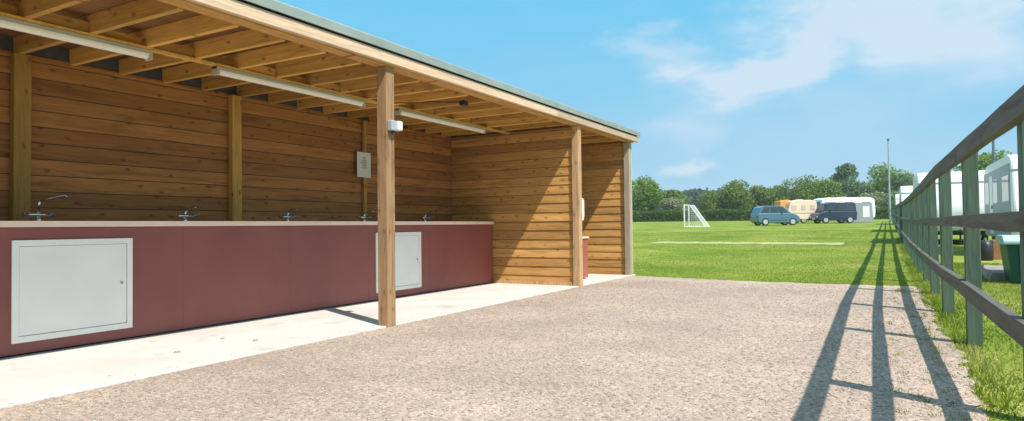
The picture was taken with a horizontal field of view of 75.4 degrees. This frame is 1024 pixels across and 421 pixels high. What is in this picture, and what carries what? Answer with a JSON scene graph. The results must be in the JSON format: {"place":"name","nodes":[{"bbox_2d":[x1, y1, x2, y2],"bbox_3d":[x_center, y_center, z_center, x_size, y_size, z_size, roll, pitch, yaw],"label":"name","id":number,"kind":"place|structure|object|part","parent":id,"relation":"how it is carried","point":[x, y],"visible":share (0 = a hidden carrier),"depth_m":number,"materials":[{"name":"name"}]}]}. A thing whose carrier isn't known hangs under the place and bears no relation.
{"place":"outdoors","nodes":[
{"label":"outdoors","id":0,"kind":"place"},
{"bbox_2d":[0,274,635,408],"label":"concrete floor","id":1,"kind":"structure","parent":0,"point":[26,378],"depth_m":5.26,"materials":[{"name":"grey concrete"}]},
{"bbox_2d":[0,194,493,357],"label":"wash counter","id":2,"kind":"object","parent":1,"relation":"on","point":[66,284],"visible":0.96,"depth_m":6.06,"materials":[{"name":"laminate"}]},
{"bbox_2d":[0,0,640,327],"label":"open shelter","id":3,"kind":"object","parent":1,"relation":"on","point":[171,128],"visible":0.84,"depth_m":7.01,"materials":[{"name":"wood"}]},
{"bbox_2d":[0,15,152,60],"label":"strip light","id":4,"kind":"object","parent":3,"relation":"attached to","point":[55,33],"visible":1,"depth_m":4.87,"materials":[{"name":"white plastic"}]},
{"bbox_2d":[212,66,364,107],"bbox_3d":[-2.184,-1.237,6.758,0.080,0.079,1.930,-1,-2,29],"label":"strip light","id":5,"kind":"object","parent":3,"relation":"attached to","point":[243,76],"visible":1,"depth_m":6.57,"materials":[{"name":"white plastic"}]},
{"bbox_2d":[357,152,370,177],"bbox_3d":[-2.040,-0.629,9.131,0.010,0.345,0.270,-1,-2,29],"label":"wall notice","id":6,"kind":"object","parent":3,"relation":"attached to","point":[363,164],"depth_m":9.13,"materials":[{"name":"white paper"}]},
{"bbox_2d":[388,120,402,133],"bbox_3d":[-1.085,-0.771,6.162,0.073,0.125,0.140,-1,-2,29],"label":"post light","id":7,"kind":"object","parent":3,"relation":"attached to","point":[393,125],"visible":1,"depth_m":6.14,"materials":[{"name":"grey plastic"}]},
{"bbox_2d":[394,100,467,105],"bbox_3d":[-1.025,-1.257,7.827,1.018,0.054,0.106,-1,-1,5],"label":"ceiling cable","id":8,"kind":"object","parent":3,"relation":"attached to","point":[463,102],"visible":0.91,"depth_m":7.79,"materials":[{"name":"black plastic"}]},
{"bbox_2d":[395,108,485,133],"bbox_3d":[-0.915,-1.198,8.998,0.080,0.079,2.000,-1,-2,29],"label":"strip light","id":9,"kind":"object","parent":3,"relation":"attached to","point":[416,115],"visible":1,"depth_m":8.82,"materials":[{"name":"white plastic"}]},
{"bbox_2d":[582,198,583,220],"bbox_3d":[0.984,-0.004,10.157,0.190,0.366,0.200,-1,-2,29],"label":"paper dispenser","id":10,"kind":"object","parent":3,"relation":"attached to","point":[582,209],"visible":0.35,"depth_m":10.14,"materials":[{"name":"white plastic"}]},
{"bbox_2d":[582,237,588,277],"bbox_3d":[0.745,0.788,10.917,0.590,0.692,1.315,-1,-2,29],"label":"cupboard","id":11,"kind":"object","parent":1,"relation":"on","point":[585,254],"visible":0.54,"depth_m":11.23,"materials":[{"name":"red laminate"}]},
{"bbox_3d":[0.985,0.798,10.773,0.005,0.540,1.140,-1,-2,29],"label":"door","id":12,"kind":"part","parent":11,"relation":"part of","materials":[{"name":"red laminate"}]},
{"bbox_2d":[0,276,988,420],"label":"gravel yard","id":13,"kind":"structure","parent":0,"point":[668,396],"depth_m":4.20,"materials":[{"name":"beige gravel"}]},
{"bbox_2d":[884,287,975,420],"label":"gravel weeds","id":14,"kind":"object","parent":13,"relation":"on","point":[924,331],"visible":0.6,"depth_m":4.43,"materials":[{"name":"green plant"}]},
{"bbox_2d":[277,0,1023,200],"label":"sky","id":15,"kind":"structure","parent":0,"point":[766,93],"materials":[{"name":"blue"}]},
{"bbox_2d":[650,241,844,244],"bbox_3d":[9.004,1.264,25.792,7.149,0.078,2.321,-1,-2,26],"label":"field line marking","id":16,"kind":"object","parent":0,"point":[834,243],"depth_m":25.66,"materials":[{"name":"white paint"}]},
{"bbox_2d":[633,229,924,285],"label":"meadow grass","id":17,"kind":"structure","parent":0,"point":[904,283],"depth_m":15.84,"materials":[{"name":"green plant"}]},
{"bbox_2d":[633,219,1023,420],"bbox_3d":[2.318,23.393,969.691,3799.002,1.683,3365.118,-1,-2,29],"label":"grass field","id":18,"kind":"structure","parent":0,"point":[726,227],"depth_m":18.68,"materials":[{"name":"green plant"}]},
{"bbox_2d":[632,175,666,210],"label":"tree","id":19,"kind":"object","parent":18,"relation":"on","point":[645,197],"visible":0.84,"depth_m":107.46,"materials":[{"name":"green plant"}]},
{"bbox_2d":[659,197,687,210],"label":"tree","id":20,"kind":"object","parent":18,"relation":"on","point":[671,203],"visible":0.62,"depth_m":104.06,"materials":[{"name":"green plant"}]},
{"bbox_2d":[657,189,689,208],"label":"tree","id":21,"kind":"object","parent":18,"relation":"on","point":[676,194],"visible":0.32,"depth_m":113.24,"materials":[{"name":"green plant"}]},
{"bbox_2d":[683,205,709,226],"bbox_3d":[15.955,0.463,57.237,1.787,1.974,1.944,-1,-2,29],"label":"football goal","id":22,"kind":"object","parent":18,"relation":"on","point":[698,214],"visible":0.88,"depth_m":56.83,"materials":[{"name":"white metal"}]},
{"bbox_2d":[696,189,730,210],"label":"tree","id":23,"kind":"object","parent":18,"relation":"on","point":[711,199],"visible":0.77,"depth_m":117.57,"materials":[{"name":"green plant"}]},
{"bbox_2d":[656,186,796,210],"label":"distant wood","id":24,"kind":"object","parent":18,"relation":"on","point":[692,195],"visible":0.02,"depth_m":251.78,"materials":[{"name":"green plant"}]},
{"bbox_2d":[717,180,755,209],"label":"tree","id":25,"kind":"object","parent":18,"relation":"on","point":[738,196],"visible":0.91,"depth_m":116.00,"materials":[{"name":"green plant"}]},
{"bbox_2d":[632,206,891,221],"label":"hedge","id":26,"kind":"object","parent":18,"relation":"on","point":[664,215],"visible":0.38,"depth_m":98.17,"materials":[{"name":"green plant"}]},
{"bbox_2d":[747,185,780,209],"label":"tree","id":27,"kind":"object","parent":18,"relation":"on","point":[760,193],"visible":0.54,"depth_m":118.86,"materials":[{"name":"green plant"}]},
{"bbox_2d":[750,206,799,225],"bbox_3d":[23.785,0.462,59.970,3.928,1.779,2.020,-1,-1,-3],"label":"parked car","id":28,"kind":"object","parent":18,"relation":"on","point":[763,215],"visible":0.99,"depth_m":59.14,"materials":[{"name":"teal paint"}]},
{"bbox_3d":[22.611,-0.053,59.128,0.839,0.533,0.012,-1,-1,-3],"label":"side window","id":29,"kind":"part","parent":28,"relation":"part of","materials":[{"name":"grey glass"}]},
{"bbox_3d":[23.430,-0.062,59.175,0.788,0.533,0.012,-1,-1,-3],"label":"side window","id":30,"kind":"part","parent":28,"relation":"part of","materials":[{"name":"grey glass"}]},
{"bbox_3d":[24.187,-0.070,59.219,1.081,0.533,0.012,-1,-1,-3],"label":"side window","id":31,"kind":"part","parent":28,"relation":"part of","materials":[{"name":"glass"}]},
{"bbox_2d":[758,185,791,205],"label":"tree","id":32,"kind":"object","parent":18,"relation":"on","point":[781,196],"visible":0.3,"depth_m":118.95,"materials":[{"name":"green plant"}]},
{"bbox_2d":[774,200,789,223],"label":"orange awning","id":33,"kind":"object","parent":18,"relation":"on","point":[782,203],"visible":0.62,"depth_m":68.83,"materials":[{"name":"fabric"}]},
{"bbox_2d":[776,200,816,223],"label":"caravan","id":34,"kind":"object","parent":18,"relation":"on","point":[803,210],"visible":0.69,"depth_m":67.88,"materials":[{"name":"beige plastic"}]},
{"bbox_2d":[791,205,796,209],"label":"side window","id":35,"kind":"structure","parent":34,"relation":"in","point":[793,207],"depth_m":67.85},
{"bbox_2d":[779,174,830,199],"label":"tree","id":36,"kind":"object","parent":18,"relation":"on","point":[806,184],"visible":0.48,"depth_m":116.52,"materials":[{"name":"green plant"}]},
{"bbox_2d":[796,177,849,199],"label":"tree","id":37,"kind":"object","parent":18,"relation":"on","point":[828,188],"visible":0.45,"depth_m":112.05,"materials":[{"name":"green plant"}]},
{"bbox_2d":[809,202,856,222],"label":"people carrier","id":38,"kind":"object","parent":18,"relation":"on","point":[840,212],"visible":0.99,"depth_m":66.06,"materials":[{"name":"blue paint"}]},
{"bbox_2d":[826,204,836,210],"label":"side window","id":39,"kind":"structure","parent":38,"relation":"in","point":[832,207],"depth_m":66.06,"materials":[{"name":"grey glass"}]},
{"bbox_2d":[836,204,844,210],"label":"side window","id":40,"kind":"structure","parent":38,"relation":"in","point":[840,207],"depth_m":66.10,"materials":[{"name":"grey glass"}]},
{"bbox_2d":[846,204,853,210],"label":"side window","id":41,"kind":"structure","parent":38,"relation":"in","point":[849,207],"depth_m":66.13,"materials":[{"name":"grey glass"}]},
{"bbox_2d":[808,197,874,221],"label":"caravan","id":42,"kind":"object","parent":18,"relation":"on","point":[846,199],"visible":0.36,"depth_m":74.68,"materials":[{"name":"plastic"}]},
{"bbox_2d":[830,163,858,187],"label":"tree","id":43,"kind":"object","parent":18,"relation":"on","point":[845,170],"visible":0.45,"depth_m":121.98,"materials":[{"name":"green plant"}]},
{"bbox_2d":[837,175,874,196],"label":"tree","id":44,"kind":"object","parent":18,"relation":"on","point":[849,187],"visible":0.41,"depth_m":113.11,"materials":[{"name":"green plant"}]},
{"bbox_2d":[844,202,873,222],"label":"grey awning","id":45,"kind":"object","parent":18,"relation":"on","point":[864,212],"visible":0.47,"depth_m":70.36,"materials":[{"name":"white fabric"}]},
{"bbox_2d":[857,191,885,207],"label":"tree","id":46,"kind":"object","parent":18,"relation":"on","point":[876,198],"visible":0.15,"depth_m":102.53,"materials":[{"name":"green plant"}]},
{"bbox_2d":[857,162,914,196],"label":"tree","id":47,"kind":"object","parent":18,"relation":"on","point":[879,183],"visible":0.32,"depth_m":113.03,"materials":[{"name":"green plant"}]},
{"bbox_2d":[877,191,898,207],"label":"tree","id":48,"kind":"object","parent":18,"relation":"on","point":[886,201],"visible":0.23,"depth_m":99.36,"materials":[{"name":"green plant"}]},
{"bbox_2d":[887,139,890,222],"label":"tall pole","id":49,"kind":"object","parent":18,"relation":"on","point":[889,195],"visible":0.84,"depth_m":65.07,"materials":[{"name":"grey metal"}]},
{"bbox_2d":[878,173,914,198],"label":"tree","id":50,"kind":"object","parent":18,"relation":"on","point":[896,183],"visible":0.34,"depth_m":108.49,"materials":[{"name":"green plant"}]},
{"bbox_2d":[895,194,898,205],"bbox_3d":[34.516,-0.137,57.469,2.265,2.674,6.132,-1,-2,29],"label":"caravan","id":51,"kind":"object","parent":18,"relation":"on","point":[896,199],"visible":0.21,"depth_m":56.38,"materials":[{"name":"plastic"}]},
{"bbox_2d":[899,186,912,202],"bbox_3d":[23.262,-0.127,37.521,2.265,2.624,6.132,-1,-2,29],"label":"caravan","id":52,"kind":"object","parent":18,"relation":"on","point":[905,192],"visible":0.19,"depth_m":36.38,"materials":[{"name":"plastic"}]},
{"bbox_2d":[913,170,987,243],"bbox_3d":[16.135,-0.127,24.317,2.315,2.594,6.132,-1,-2,29],"label":"caravan","id":53,"kind":"object","parent":18,"relation":"on","point":[956,189],"visible":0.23,"depth_m":22.61,"materials":[{"name":"plastic"}]},
{"bbox_2d":[891,85,1023,376],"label":"post and rail fence","id":54,"kind":"object","parent":18,"relation":"on","point":[916,222],"visible":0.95,"depth_m":4.89,"materials":[{"name":"wood"}]},
{"bbox_2d":[953,149,1011,171],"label":"tree","id":55,"kind":"object","parent":18,"relation":"on","point":[983,157],"visible":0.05,"depth_m":71.26,"materials":[{"name":"green plant"}]},
{"bbox_2d":[981,238,993,260],"bbox_3d":[10.870,0.885,15.207,0.300,0.520,0.300,-1,-2,29],"label":"gas bottle","id":56,"kind":"object","parent":18,"relation":"on","point":[987,250],"visible":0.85,"depth_m":15.09,"materials":[{"name":"grey metal"}]},
{"bbox_2d":[992,140,994,162],"bbox_3d":[18.968,-1.207,26.058,0.111,4.720,0.111,-1,-1,7],"label":"slim mast","id":57,"kind":"object","parent":18,"relation":"on","point":[993,151],"depth_m":26.05,"materials":[{"name":"grey metal"}]},
{"bbox_2d":[981,265,1006,280],"bbox_3d":[8.081,1.015,11.035,0.416,0.148,2.200,-2,-2,32],"label":"concrete kerb block","id":58,"kind":"object","parent":18,"relation":"on","point":[993,272],"depth_m":10.39,"materials":[{"name":"grey concrete"}]},
{"bbox_2d":[984,154,1019,239],"bbox_3d":[14.180,-0.174,17.495,2.215,2.624,6.532,-1,-2,29],"label":"caravan","id":59,"kind":"object","parent":18,"relation":"on","point":[1001,193],"visible":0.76,"depth_m":17.50,"materials":[{"name":"plastic"}]},
{"bbox_2d":[985,182,988,204],"bbox_3d":[14.391,-0.507,20.060,0.020,0.660,0.864,-1,-2,29],"label":"side window","id":60,"kind":"structure","parent":59,"relation":"in","point":[986,184],"depth_m":20.06,"materials":[{"name":"glass"}]},
{"bbox_2d":[989,176,993,233],"bbox_3d":[13.951,-0.155,19.293,0.045,1.670,0.620,-1,-2,29],"label":"door","id":61,"kind":"structure","parent":59,"relation":"in","point":[990,178],"depth_m":19.23,"materials":[{"name":"white plastic"}]},
{"bbox_2d":[993,179,997,203],"bbox_3d":[13.539,-0.533,18.556,0.020,0.660,0.864,-1,-2,29],"label":"side window","id":62,"kind":"structure","parent":59,"relation":"in","point":[995,193],"depth_m":18.50,"materials":[{"name":"glass"}]},
{"bbox_2d":[1002,175,1008,201],"bbox_3d":[12.634,-0.560,16.959,0.020,0.660,1.080,-1,-2,29],"label":"side window","id":63,"kind":"structure","parent":59,"relation":"in","point":[1005,180],"depth_m":16.92,"materials":[{"name":"glass"}]},
{"bbox_2d":[995,235,1020,283],"bbox_3d":[7.778,0.710,9.690,1.040,0.700,0.912,-1,-2,29],"label":"storage bin","id":64,"kind":"object","parent":18,"relation":"on","point":[1010,249],"visible":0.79,"depth_m":9.61,"materials":[{"name":"green plastic"}]},
{"bbox_2d":[905,261,1023,420],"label":"grass","id":65,"kind":"structure","parent":0,"point":[958,271],"depth_m":5.08,"materials":[{"name":"green plant"}]},
{"bbox_2d":[990,240,1001,259],"bbox_3d":[11.528,0.920,15.638,0.780,0.450,0.600,-1,-2,29],"label":"bottle","id":66,"kind":"object","parent":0,"point":[997,253],"visible":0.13,"depth_m":15.43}
]}

